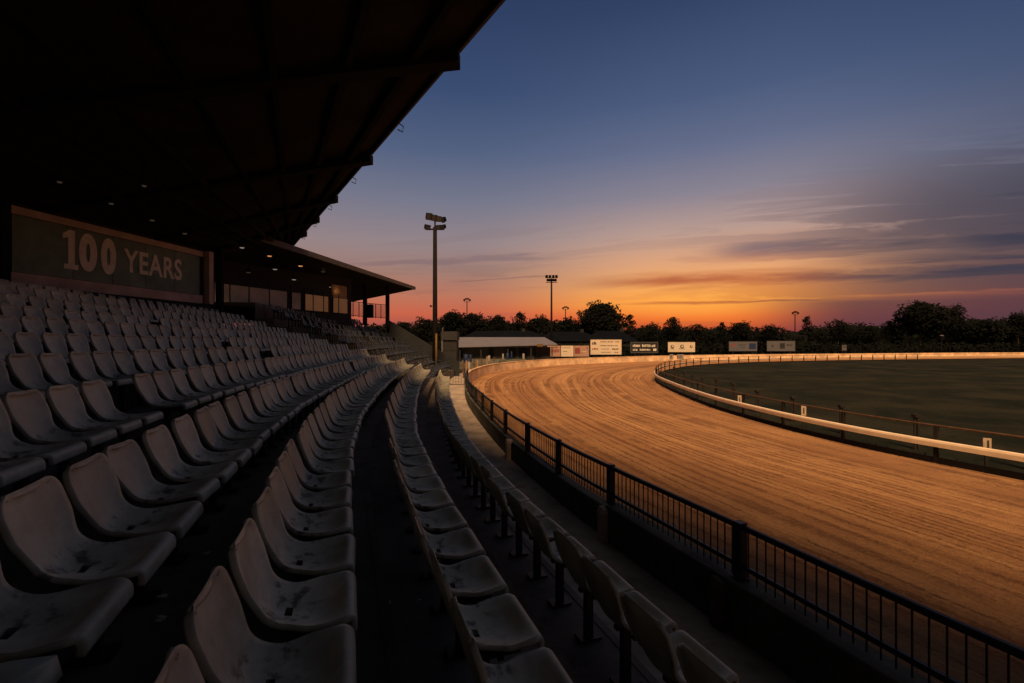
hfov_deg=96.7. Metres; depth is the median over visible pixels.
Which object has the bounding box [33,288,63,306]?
stadium seat
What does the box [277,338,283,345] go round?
stadium seat
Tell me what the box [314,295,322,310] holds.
window pane
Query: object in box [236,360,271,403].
stadium seat
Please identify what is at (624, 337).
house
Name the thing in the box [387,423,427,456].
stadium seat
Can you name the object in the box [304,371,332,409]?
stadium seat
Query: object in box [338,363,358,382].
stadium seat
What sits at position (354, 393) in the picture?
stadium seat
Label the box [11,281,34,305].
stadium seat
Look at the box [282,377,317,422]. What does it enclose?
stadium seat
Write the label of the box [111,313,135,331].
stadium seat
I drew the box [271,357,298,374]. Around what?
stadium seat
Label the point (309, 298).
window pane
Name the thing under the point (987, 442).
marker plate
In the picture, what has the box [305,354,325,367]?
stadium seat
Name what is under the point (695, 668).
stadium seat
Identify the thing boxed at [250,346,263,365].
stadium seat
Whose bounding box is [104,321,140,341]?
stadium seat
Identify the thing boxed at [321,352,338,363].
stadium seat
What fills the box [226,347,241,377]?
stadium seat
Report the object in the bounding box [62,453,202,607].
stadium seat
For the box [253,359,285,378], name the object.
stadium seat
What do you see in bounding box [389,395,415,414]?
stadium seat
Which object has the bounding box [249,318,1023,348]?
distant wood
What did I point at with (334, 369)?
stadium seat
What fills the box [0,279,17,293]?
stadium seat
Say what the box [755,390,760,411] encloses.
paddock post
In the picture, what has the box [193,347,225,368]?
stadium seat
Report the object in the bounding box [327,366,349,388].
stadium seat
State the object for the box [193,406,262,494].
stadium seat
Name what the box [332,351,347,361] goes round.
stadium seat
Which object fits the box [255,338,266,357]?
stadium seat
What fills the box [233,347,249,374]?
stadium seat
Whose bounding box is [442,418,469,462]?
stadium seat
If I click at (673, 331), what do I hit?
tree
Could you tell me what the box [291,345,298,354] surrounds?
stadium seat
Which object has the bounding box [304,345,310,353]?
stadium seat
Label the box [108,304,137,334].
stadium seat
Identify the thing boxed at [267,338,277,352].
stadium seat
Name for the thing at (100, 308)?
stadium seat
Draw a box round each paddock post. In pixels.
[677,369,679,383]
[690,374,693,388]
[701,377,704,392]
[714,379,718,396]
[731,383,735,400]
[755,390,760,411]
[790,396,796,421]
[838,404,845,433]
[911,414,920,448]
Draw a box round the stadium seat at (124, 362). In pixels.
[111,350,150,405]
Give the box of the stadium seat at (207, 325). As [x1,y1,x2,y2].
[204,321,217,334]
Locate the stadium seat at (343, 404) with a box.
[335,388,367,413]
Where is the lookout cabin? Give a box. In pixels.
[441,327,458,361]
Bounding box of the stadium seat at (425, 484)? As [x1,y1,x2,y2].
[392,447,446,531]
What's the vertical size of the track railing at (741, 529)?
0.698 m
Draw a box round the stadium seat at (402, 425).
[387,404,417,428]
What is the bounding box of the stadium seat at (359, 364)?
[357,359,372,373]
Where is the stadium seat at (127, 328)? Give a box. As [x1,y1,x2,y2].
[119,322,155,341]
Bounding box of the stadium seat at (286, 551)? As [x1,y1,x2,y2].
[251,487,355,641]
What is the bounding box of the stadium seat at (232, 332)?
[229,330,243,353]
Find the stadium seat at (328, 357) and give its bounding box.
[325,352,342,363]
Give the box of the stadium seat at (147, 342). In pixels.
[140,335,166,370]
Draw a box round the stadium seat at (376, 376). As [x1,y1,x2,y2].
[373,369,390,395]
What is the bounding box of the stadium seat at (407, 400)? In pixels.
[396,386,416,401]
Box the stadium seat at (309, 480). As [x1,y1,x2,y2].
[283,439,351,491]
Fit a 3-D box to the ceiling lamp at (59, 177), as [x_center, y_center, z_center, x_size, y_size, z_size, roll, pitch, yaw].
[-12.034,-4.559,12.100,0.126,0.685,0.130,0,0,-7]
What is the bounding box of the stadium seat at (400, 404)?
[394,389,416,407]
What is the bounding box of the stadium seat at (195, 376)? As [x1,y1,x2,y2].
[186,366,234,403]
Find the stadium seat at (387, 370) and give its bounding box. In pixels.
[385,364,399,386]
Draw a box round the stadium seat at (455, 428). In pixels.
[439,410,464,450]
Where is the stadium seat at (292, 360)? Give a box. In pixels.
[288,355,312,370]
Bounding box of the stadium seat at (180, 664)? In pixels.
[154,644,204,682]
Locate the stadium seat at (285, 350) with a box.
[281,345,292,367]
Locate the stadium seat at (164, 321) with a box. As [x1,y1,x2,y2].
[159,318,173,335]
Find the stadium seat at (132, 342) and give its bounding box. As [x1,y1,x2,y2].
[123,335,166,356]
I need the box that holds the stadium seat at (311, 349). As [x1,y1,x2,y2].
[309,345,316,362]
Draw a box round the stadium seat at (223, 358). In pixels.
[216,347,232,381]
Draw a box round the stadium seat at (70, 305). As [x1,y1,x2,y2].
[63,300,97,319]
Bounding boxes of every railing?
[465,369,1023,682]
[657,359,1023,472]
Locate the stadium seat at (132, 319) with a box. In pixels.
[125,314,148,346]
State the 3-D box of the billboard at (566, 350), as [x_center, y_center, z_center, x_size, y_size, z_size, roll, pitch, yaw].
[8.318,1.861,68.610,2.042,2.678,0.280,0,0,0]
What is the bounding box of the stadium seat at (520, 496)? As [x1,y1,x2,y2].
[480,464,530,538]
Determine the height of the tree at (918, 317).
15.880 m
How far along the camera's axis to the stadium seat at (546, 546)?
4.01 m
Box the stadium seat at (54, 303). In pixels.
[45,298,80,324]
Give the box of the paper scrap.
[155,615,166,621]
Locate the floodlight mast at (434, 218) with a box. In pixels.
[424,213,446,364]
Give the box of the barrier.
[469,352,1023,381]
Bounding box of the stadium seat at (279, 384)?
[274,379,312,428]
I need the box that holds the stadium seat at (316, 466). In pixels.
[296,427,354,476]
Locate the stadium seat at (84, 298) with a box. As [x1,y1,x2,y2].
[79,294,108,313]
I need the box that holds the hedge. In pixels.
[425,341,1023,358]
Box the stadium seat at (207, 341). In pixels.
[202,336,226,353]
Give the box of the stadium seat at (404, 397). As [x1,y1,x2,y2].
[396,384,417,400]
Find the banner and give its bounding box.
[677,354,683,359]
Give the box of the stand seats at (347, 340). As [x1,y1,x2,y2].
[269,304,453,377]
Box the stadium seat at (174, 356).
[165,348,188,394]
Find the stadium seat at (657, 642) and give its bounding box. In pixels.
[620,592,738,682]
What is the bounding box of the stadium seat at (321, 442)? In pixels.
[306,413,354,450]
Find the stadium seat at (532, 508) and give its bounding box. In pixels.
[487,478,545,557]
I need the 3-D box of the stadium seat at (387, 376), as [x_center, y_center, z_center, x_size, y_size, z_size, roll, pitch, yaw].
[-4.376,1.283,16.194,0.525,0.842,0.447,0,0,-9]
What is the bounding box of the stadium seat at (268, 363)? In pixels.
[264,357,292,377]
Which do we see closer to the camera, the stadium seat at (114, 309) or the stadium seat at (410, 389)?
the stadium seat at (114, 309)
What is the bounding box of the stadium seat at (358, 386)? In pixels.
[354,378,378,413]
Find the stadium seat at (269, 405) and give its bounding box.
[258,384,300,440]
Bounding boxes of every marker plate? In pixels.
[738,395,741,411]
[801,406,805,428]
[983,438,991,466]
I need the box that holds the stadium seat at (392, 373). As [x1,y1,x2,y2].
[387,364,400,384]
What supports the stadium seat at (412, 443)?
on the grandstand at (232, 124)
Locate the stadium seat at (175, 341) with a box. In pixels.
[168,336,194,366]
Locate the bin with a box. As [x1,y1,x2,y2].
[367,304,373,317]
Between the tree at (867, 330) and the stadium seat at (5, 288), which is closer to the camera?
the stadium seat at (5, 288)
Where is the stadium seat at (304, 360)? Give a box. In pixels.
[300,354,321,368]
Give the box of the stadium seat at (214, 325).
[211,322,224,345]
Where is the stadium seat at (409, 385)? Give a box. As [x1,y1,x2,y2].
[404,375,420,388]
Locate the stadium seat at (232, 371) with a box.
[225,361,263,391]
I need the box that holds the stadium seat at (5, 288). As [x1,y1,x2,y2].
[0,283,28,302]
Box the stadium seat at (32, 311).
[22,305,69,348]
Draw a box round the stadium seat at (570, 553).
[553,528,634,644]
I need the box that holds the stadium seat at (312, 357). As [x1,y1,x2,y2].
[309,353,329,367]
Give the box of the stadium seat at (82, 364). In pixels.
[68,351,132,416]
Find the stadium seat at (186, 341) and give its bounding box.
[180,336,207,364]
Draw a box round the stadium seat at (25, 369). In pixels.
[5,353,79,428]
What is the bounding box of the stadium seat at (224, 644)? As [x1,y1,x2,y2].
[183,566,356,682]
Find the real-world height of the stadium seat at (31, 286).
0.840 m
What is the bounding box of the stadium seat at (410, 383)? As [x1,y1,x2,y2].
[406,373,421,385]
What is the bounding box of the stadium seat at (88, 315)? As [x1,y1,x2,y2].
[80,311,106,331]
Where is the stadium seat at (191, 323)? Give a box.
[187,320,196,328]
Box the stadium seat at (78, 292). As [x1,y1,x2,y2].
[72,289,93,303]
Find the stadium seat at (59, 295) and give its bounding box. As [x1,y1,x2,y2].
[50,290,80,308]
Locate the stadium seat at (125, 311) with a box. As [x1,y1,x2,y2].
[119,306,138,333]
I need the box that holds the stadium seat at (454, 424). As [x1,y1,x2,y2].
[439,407,462,445]
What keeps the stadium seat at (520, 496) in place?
on the grandstand at (232, 124)
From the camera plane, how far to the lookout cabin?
49.96 m
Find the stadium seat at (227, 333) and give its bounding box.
[223,329,230,338]
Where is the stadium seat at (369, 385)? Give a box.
[364,374,384,404]
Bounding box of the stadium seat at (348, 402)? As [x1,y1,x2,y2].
[339,386,369,428]
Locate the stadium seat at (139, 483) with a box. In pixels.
[102,439,219,565]
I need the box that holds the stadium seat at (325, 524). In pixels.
[265,466,352,541]
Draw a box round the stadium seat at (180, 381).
[169,368,222,427]
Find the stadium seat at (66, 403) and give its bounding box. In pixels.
[45,384,141,455]
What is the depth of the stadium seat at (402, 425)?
8.18 m
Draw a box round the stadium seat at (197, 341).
[191,336,208,361]
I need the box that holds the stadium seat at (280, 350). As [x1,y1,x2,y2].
[276,345,284,356]
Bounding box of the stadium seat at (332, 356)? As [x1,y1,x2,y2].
[329,352,344,374]
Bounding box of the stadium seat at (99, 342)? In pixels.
[89,333,133,359]
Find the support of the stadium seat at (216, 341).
on the grandstand at (232, 124)
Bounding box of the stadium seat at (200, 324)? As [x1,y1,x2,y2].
[197,320,216,333]
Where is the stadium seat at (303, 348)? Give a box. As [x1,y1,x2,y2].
[300,345,307,353]
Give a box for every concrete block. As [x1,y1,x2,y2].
[505,439,512,459]
[597,505,607,542]
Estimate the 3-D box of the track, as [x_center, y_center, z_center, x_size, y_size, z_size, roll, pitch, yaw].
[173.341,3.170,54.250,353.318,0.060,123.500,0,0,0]
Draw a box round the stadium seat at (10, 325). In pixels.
[0,315,42,352]
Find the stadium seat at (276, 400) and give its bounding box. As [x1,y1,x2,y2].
[265,382,305,433]
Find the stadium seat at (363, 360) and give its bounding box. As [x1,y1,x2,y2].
[362,358,376,368]
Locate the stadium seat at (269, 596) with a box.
[228,518,357,640]
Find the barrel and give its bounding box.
[464,354,467,362]
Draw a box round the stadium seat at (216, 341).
[212,336,226,354]
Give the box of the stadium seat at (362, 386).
[357,376,380,410]
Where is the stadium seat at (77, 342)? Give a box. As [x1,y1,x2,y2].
[65,333,95,369]
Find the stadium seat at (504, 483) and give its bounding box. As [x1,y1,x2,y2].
[470,455,516,522]
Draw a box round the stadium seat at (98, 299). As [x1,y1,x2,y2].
[92,296,108,312]
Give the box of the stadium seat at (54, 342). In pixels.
[41,332,92,378]
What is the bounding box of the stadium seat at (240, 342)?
[236,337,259,359]
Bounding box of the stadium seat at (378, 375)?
[375,368,392,393]
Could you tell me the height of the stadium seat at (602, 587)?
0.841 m
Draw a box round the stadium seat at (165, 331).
[158,325,171,338]
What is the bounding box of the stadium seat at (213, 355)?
[207,347,224,385]
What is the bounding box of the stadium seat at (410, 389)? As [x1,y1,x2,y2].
[401,378,418,390]
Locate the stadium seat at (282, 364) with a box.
[277,356,303,389]
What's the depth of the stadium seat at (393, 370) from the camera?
18.76 m
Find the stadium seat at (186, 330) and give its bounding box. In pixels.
[181,326,194,356]
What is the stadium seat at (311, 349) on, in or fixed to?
on the grandstand at (232, 124)
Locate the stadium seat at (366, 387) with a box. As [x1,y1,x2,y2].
[360,375,382,407]
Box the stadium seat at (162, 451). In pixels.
[142,425,237,535]
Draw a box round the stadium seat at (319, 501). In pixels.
[275,451,351,512]
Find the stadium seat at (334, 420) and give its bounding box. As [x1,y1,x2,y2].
[323,398,360,427]
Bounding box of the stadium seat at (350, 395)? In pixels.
[344,383,372,424]
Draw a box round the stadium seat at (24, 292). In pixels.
[16,285,46,304]
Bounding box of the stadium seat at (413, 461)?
[388,429,432,499]
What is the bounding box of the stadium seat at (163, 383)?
[151,370,210,435]
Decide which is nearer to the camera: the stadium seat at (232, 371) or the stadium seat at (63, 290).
the stadium seat at (232, 371)
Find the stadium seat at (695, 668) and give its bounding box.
[676,643,729,682]
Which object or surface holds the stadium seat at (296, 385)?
on the grandstand at (232, 124)
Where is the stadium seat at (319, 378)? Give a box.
[314,369,340,396]
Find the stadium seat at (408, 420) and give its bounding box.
[386,401,415,422]
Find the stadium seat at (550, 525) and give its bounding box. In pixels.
[505,491,569,580]
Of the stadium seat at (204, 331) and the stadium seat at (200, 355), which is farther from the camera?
the stadium seat at (204, 331)
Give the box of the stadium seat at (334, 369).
[331,365,353,386]
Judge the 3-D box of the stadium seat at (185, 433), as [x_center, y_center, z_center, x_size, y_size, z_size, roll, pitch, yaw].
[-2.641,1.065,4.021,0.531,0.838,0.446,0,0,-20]
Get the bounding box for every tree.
[396,321,415,335]
[405,316,444,344]
[438,309,467,336]
[460,312,491,336]
[485,315,509,330]
[509,311,529,330]
[525,314,557,335]
[543,316,583,333]
[576,300,630,334]
[621,314,640,339]
[637,321,665,344]
[659,317,686,342]
[681,324,711,344]
[714,322,727,346]
[724,320,759,343]
[753,324,784,343]
[802,315,815,342]
[822,319,857,343]
[851,325,883,344]
[876,321,899,344]
[890,300,952,344]
[928,303,977,344]
[947,316,1011,346]
[999,311,1023,343]
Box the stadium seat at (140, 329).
[134,323,168,342]
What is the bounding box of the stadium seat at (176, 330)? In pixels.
[171,325,192,347]
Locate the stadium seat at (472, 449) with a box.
[447,427,480,477]
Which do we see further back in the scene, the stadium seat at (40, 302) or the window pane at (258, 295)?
the window pane at (258, 295)
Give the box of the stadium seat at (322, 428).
[312,407,357,442]
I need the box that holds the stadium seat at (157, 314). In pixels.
[152,310,169,335]
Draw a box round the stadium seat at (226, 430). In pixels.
[207,401,270,479]
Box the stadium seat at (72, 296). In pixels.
[65,292,82,311]
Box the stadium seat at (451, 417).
[438,401,458,435]
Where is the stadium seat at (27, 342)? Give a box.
[13,332,69,383]
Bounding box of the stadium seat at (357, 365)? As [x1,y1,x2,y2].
[354,360,370,372]
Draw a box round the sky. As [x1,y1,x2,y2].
[224,0,1023,332]
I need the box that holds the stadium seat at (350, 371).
[346,362,363,374]
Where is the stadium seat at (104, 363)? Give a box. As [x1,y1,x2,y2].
[91,351,131,410]
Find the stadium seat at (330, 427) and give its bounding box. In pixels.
[318,402,359,433]
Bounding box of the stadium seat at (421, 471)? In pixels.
[388,438,437,514]
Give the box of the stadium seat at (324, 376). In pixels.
[319,368,343,393]
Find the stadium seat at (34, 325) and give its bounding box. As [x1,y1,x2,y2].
[20,316,66,352]
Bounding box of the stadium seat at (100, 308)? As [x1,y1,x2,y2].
[93,303,125,319]
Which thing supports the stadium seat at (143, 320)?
on the grandstand at (232, 124)
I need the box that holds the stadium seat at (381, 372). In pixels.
[379,366,395,390]
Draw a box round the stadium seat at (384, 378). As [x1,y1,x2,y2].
[377,368,393,392]
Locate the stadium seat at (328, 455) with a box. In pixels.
[300,420,353,460]
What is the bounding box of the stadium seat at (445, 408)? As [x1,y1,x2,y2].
[436,394,455,424]
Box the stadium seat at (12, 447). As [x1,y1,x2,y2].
[0,400,86,491]
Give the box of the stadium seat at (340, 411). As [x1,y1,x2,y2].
[330,391,364,417]
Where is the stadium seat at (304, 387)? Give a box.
[297,373,327,414]
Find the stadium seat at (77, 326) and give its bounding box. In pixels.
[68,319,92,351]
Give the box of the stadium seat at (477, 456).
[450,433,486,486]
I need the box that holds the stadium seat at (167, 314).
[162,311,179,324]
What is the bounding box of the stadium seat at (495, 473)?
[462,447,503,508]
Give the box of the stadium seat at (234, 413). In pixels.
[223,395,279,467]
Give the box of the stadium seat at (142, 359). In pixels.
[132,349,168,400]
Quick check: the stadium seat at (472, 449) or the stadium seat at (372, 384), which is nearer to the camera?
the stadium seat at (472, 449)
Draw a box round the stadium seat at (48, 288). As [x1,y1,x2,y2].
[44,285,67,299]
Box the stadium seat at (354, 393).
[348,381,375,420]
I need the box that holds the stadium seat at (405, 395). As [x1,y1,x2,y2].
[398,382,417,396]
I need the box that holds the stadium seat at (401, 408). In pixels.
[391,392,416,410]
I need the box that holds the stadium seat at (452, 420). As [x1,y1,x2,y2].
[438,404,460,440]
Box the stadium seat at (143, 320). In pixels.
[137,316,156,346]
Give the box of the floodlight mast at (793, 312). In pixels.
[792,311,798,332]
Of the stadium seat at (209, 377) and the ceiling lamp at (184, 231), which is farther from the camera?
the ceiling lamp at (184, 231)
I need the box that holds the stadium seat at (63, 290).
[57,288,80,301]
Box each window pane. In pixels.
[224,284,228,301]
[231,285,248,301]
[250,287,268,304]
[270,290,286,308]
[292,292,300,309]
[306,294,312,310]
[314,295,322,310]
[324,296,327,311]
[333,298,337,312]
[339,298,346,312]
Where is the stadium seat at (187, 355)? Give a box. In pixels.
[179,348,213,391]
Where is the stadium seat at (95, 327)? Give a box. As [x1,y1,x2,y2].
[86,320,106,336]
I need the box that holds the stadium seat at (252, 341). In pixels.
[249,338,269,356]
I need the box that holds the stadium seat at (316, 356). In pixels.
[313,353,332,365]
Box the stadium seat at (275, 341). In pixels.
[272,338,278,346]
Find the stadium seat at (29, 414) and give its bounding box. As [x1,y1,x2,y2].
[1,389,116,497]
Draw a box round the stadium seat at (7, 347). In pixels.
[0,332,23,389]
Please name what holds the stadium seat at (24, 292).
on the grandstand at (232, 124)
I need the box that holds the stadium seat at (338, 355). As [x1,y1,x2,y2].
[336,351,350,372]
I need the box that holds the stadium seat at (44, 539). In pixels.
[0,476,175,670]
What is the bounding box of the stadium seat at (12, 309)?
[0,303,46,348]
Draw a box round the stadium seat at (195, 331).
[191,327,212,347]
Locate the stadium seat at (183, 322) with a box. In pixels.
[179,319,192,335]
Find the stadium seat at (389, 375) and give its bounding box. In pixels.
[383,365,397,387]
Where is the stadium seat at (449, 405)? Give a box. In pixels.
[435,393,453,421]
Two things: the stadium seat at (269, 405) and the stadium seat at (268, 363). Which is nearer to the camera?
the stadium seat at (269, 405)
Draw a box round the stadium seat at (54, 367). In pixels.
[37,352,112,397]
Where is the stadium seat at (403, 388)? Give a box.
[400,380,418,396]
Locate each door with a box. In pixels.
[489,348,493,358]
[509,348,515,358]
[519,348,526,359]
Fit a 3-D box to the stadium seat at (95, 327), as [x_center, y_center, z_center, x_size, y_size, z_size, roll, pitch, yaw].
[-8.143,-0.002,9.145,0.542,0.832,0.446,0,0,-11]
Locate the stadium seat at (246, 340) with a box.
[243,337,265,358]
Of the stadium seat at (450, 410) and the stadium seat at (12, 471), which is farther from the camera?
the stadium seat at (450, 410)
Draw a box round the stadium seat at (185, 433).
[171,414,251,512]
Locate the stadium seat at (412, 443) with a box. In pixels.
[385,417,423,447]
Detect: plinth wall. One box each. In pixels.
[465,378,608,530]
[605,503,934,682]
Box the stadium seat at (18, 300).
[5,293,25,315]
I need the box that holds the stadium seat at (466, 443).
[445,422,474,469]
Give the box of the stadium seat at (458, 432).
[441,414,467,456]
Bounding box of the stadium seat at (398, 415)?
[390,397,416,420]
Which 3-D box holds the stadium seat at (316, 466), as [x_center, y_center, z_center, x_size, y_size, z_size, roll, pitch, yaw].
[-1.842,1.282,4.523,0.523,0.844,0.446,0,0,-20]
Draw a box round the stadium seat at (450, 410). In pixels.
[435,397,455,428]
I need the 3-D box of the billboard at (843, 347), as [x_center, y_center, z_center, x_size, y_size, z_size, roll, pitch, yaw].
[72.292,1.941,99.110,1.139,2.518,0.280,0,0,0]
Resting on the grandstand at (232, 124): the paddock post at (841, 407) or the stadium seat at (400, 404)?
the stadium seat at (400, 404)
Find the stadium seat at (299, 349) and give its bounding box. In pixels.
[295,345,301,354]
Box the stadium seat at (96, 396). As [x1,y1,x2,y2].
[79,379,163,441]
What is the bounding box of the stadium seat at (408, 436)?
[384,413,419,440]
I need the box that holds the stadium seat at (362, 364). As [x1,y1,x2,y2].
[360,359,374,369]
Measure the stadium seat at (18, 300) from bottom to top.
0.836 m
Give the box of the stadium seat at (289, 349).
[286,345,294,355]
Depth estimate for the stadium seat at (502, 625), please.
2.40 m
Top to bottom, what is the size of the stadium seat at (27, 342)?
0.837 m
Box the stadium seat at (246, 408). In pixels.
[236,391,286,456]
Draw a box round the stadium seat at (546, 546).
[524,508,595,608]
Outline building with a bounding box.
[459,337,556,369]
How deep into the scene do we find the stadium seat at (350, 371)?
14.79 m
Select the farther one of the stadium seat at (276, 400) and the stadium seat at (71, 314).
the stadium seat at (71, 314)
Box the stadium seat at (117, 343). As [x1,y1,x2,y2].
[107,334,131,354]
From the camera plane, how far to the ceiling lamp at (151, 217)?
15.83 m
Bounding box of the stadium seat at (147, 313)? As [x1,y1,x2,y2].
[141,309,160,324]
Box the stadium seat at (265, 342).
[261,338,276,357]
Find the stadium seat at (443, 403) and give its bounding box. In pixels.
[436,390,453,405]
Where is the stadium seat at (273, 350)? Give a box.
[269,346,288,358]
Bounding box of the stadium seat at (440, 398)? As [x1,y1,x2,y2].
[436,387,451,399]
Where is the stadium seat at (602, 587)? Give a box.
[580,555,677,682]
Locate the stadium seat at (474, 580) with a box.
[412,517,508,660]
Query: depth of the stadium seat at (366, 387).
11.84 m
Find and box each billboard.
[547,345,560,358]
[560,345,572,357]
[573,345,589,357]
[590,339,621,356]
[630,342,657,355]
[667,342,695,354]
[728,341,756,354]
[766,341,794,353]
[841,345,846,353]
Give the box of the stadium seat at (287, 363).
[283,356,307,387]
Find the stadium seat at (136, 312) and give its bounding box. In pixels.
[131,307,158,322]
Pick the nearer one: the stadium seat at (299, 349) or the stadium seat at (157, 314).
the stadium seat at (157, 314)
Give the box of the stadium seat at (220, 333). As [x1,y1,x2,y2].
[216,328,236,346]
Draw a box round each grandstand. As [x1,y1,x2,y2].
[0,0,659,682]
[224,239,458,384]
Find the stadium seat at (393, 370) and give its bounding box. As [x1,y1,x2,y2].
[390,363,402,382]
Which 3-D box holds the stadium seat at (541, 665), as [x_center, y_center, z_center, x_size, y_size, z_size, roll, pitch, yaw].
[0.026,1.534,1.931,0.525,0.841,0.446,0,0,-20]
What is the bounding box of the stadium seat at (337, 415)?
[326,395,362,421]
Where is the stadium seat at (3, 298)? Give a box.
[0,292,23,313]
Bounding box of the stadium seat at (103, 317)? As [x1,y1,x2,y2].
[98,312,121,347]
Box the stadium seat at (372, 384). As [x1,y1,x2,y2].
[366,372,386,402]
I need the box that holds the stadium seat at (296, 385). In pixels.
[290,375,323,418]
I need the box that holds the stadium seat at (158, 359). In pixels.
[148,349,186,389]
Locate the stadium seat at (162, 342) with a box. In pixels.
[155,335,174,368]
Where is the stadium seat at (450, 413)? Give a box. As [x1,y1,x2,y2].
[436,399,456,431]
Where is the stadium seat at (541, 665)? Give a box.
[450,596,572,682]
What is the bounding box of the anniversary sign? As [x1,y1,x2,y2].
[11,214,199,294]
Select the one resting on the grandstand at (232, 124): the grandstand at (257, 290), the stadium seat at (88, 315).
the stadium seat at (88, 315)
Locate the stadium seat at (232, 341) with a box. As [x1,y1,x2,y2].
[228,337,243,352]
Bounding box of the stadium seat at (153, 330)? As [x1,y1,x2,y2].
[147,324,169,358]
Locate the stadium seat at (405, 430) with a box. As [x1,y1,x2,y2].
[384,408,417,433]
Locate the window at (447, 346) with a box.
[443,342,455,350]
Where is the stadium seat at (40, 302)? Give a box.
[27,296,63,332]
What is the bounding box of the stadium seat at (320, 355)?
[318,352,336,364]
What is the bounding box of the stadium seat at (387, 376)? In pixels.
[381,366,396,389]
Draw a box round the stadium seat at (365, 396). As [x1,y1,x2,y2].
[350,380,376,416]
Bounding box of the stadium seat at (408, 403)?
[394,387,416,404]
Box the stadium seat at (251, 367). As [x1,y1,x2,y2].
[245,360,278,380]
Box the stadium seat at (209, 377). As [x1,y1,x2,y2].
[199,364,244,416]
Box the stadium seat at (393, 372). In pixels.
[388,363,401,383]
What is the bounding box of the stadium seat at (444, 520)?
[397,474,468,579]
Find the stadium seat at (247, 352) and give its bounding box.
[243,346,263,370]
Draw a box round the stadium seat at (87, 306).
[80,301,98,320]
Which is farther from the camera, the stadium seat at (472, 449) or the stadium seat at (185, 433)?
the stadium seat at (472, 449)
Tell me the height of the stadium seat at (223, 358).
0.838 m
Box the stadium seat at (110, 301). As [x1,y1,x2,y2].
[105,297,130,310]
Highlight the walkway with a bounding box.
[449,371,796,682]
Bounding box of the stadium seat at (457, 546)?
[405,492,485,614]
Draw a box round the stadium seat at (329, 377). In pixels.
[323,367,346,390]
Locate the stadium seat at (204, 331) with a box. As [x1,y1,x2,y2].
[199,327,224,345]
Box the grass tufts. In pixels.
[653,373,1022,479]
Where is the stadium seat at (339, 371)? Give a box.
[335,364,355,384]
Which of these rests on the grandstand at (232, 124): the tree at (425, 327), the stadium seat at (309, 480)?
the stadium seat at (309, 480)
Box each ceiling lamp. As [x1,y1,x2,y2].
[56,157,62,183]
[108,183,113,204]
[141,163,146,186]
[149,201,154,220]
[182,218,187,234]
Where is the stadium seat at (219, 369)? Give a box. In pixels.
[213,363,254,396]
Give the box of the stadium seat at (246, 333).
[242,330,261,341]
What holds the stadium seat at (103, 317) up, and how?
on the grandstand at (232, 124)
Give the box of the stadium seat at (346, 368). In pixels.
[343,362,361,375]
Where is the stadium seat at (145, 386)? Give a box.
[132,373,197,442]
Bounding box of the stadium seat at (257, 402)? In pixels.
[249,387,294,447]
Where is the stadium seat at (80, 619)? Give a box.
[0,562,133,662]
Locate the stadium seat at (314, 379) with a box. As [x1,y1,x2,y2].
[309,370,336,402]
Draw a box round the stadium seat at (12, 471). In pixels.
[0,457,45,487]
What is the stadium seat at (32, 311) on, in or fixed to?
on the grandstand at (232, 124)
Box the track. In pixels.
[471,357,1023,682]
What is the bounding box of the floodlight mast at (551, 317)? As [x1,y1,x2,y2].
[545,275,557,340]
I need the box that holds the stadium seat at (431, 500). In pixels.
[392,460,454,552]
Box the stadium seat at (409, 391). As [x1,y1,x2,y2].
[402,379,418,392]
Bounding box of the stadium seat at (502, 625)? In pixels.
[429,548,544,663]
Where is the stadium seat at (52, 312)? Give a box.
[42,308,69,332]
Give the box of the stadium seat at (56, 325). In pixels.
[45,317,90,364]
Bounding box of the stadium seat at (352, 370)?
[348,362,364,372]
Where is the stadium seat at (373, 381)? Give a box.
[369,371,387,399]
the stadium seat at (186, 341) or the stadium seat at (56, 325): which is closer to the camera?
the stadium seat at (56, 325)
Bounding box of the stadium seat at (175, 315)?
[171,312,179,321]
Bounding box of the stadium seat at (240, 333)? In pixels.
[237,329,243,337]
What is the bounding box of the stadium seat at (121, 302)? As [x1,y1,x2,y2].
[116,299,131,313]
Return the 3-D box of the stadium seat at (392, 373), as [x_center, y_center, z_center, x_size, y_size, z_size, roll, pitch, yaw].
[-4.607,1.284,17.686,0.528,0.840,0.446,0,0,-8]
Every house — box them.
[464,328,540,346]
[535,329,600,346]
[592,328,638,345]
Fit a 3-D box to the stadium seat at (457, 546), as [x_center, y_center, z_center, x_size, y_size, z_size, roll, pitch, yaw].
[-0.500,1.537,3.339,0.536,0.834,0.446,0,0,-19]
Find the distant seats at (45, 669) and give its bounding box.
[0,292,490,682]
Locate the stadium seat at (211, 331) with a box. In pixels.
[207,328,228,342]
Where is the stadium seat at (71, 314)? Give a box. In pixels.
[63,309,103,327]
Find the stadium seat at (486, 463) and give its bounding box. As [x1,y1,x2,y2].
[456,440,494,496]
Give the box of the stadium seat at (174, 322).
[169,319,191,345]
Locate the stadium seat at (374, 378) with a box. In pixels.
[370,370,389,397]
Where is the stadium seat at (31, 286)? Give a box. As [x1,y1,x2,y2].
[28,283,52,298]
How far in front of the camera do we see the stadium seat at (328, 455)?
5.06 m
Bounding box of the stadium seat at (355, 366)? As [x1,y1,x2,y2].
[352,360,368,373]
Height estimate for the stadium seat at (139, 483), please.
0.821 m
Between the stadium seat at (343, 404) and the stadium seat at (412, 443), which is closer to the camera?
the stadium seat at (412, 443)
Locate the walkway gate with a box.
[441,368,464,384]
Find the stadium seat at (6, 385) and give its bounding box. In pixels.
[0,357,45,440]
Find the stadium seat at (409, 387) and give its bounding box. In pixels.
[403,377,419,390]
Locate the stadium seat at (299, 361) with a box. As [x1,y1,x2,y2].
[294,355,317,384]
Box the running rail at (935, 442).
[654,353,1023,480]
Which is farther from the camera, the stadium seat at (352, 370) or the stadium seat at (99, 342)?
the stadium seat at (352, 370)

